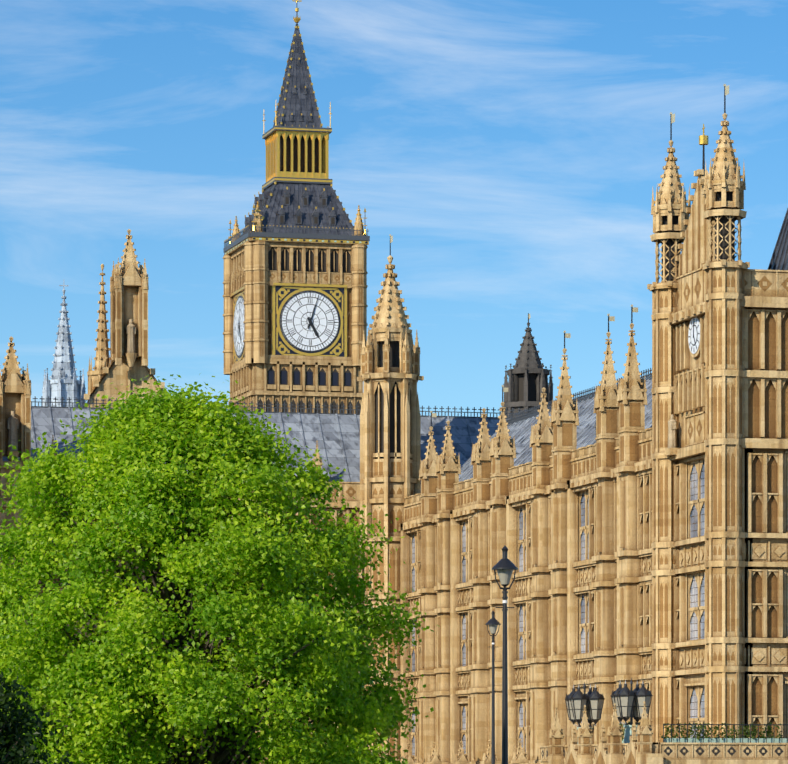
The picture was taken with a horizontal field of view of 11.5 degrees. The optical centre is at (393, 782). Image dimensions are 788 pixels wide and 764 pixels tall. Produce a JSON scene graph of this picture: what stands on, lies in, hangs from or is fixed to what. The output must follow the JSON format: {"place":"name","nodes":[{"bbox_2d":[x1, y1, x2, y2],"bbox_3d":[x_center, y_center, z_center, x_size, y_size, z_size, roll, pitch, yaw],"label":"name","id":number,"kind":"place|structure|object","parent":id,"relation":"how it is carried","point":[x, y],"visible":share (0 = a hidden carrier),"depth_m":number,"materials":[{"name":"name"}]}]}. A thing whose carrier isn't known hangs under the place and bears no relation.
{"place":"outdoors","nodes":[
{"label":"outdoors","id":0,"kind":"place"},
{"bbox_2d":[42,284,85,406],"bbox_3d":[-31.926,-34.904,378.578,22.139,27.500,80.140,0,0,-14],"label":"spire","id":1,"kind":"structure","parent":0,"point":[64,383],"depth_m":377.75,"materials":[{"name":"grey stone"}]},
{"bbox_2d":[223,0,369,413],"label":"clock tower","id":2,"kind":"structure","parent":0,"point":[295,288],"depth_m":460.42,"materials":[{"name":"stone"}]},
{"bbox_2d":[0,0,787,416],"label":"sky","id":3,"kind":"structure","parent":0,"point":[512,154],"materials":[{"name":"blue"}]},
{"bbox_2d":[503,313,553,417],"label":"roof turret","id":4,"kind":"object","parent":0,"point":[527,382],"visible":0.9,"depth_m":397.95,"materials":[{"name":"stone"}]},
{"bbox_2d":[647,84,787,741],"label":"tower","id":5,"kind":"structure","parent":0,"point":[719,456],"depth_m":224.19,"materials":[{"name":"stone"}]},
{"bbox_3d":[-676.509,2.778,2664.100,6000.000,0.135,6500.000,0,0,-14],"label":"ground","id":6,"kind":"structure","parent":0,"visible":0},
{"bbox_2d":[0,668,82,763],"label":"bush","id":7,"kind":"object","parent":6,"relation":"on","point":[14,742],"visible":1,"depth_m":95.35,"materials":[{"name":"green plant"}]},
{"bbox_2d":[0,229,164,696],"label":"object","id":8,"kind":"object","parent":6,"relation":"on","point":[124,362],"visible":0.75,"depth_m":322.50,"materials":[{"name":"stone"}]},
{"bbox_2d":[0,373,439,763],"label":"plane tree","id":9,"kind":"object","parent":6,"relation":"on","point":[182,533],"visible":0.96,"depth_m":105.38,"materials":[{"name":"green plant"}]},
{"bbox_2d":[3,234,532,763],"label":"st stephens","id":10,"kind":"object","parent":6,"relation":"on","point":[375,448],"visible":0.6,"depth_m":298.49,"materials":[{"name":"stone"}]},
{"bbox_2d":[485,546,517,763],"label":"street lamps","id":11,"kind":"object","parent":6,"relation":"on","point":[504,567],"visible":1,"depth_m":121.97,"materials":[{"name":"black metal"}]},
{"bbox_2d":[399,305,651,763],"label":"building facade","id":12,"kind":"structure","parent":6,"relation":"on","point":[555,498],"depth_m":261.92,"materials":[{"name":"stone"}]},
{"bbox_2d":[380,678,787,763],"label":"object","id":13,"kind":"object","parent":6,"relation":"on","point":[635,745],"visible":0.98,"depth_m":215.01,"materials":[{"name":"stone"}]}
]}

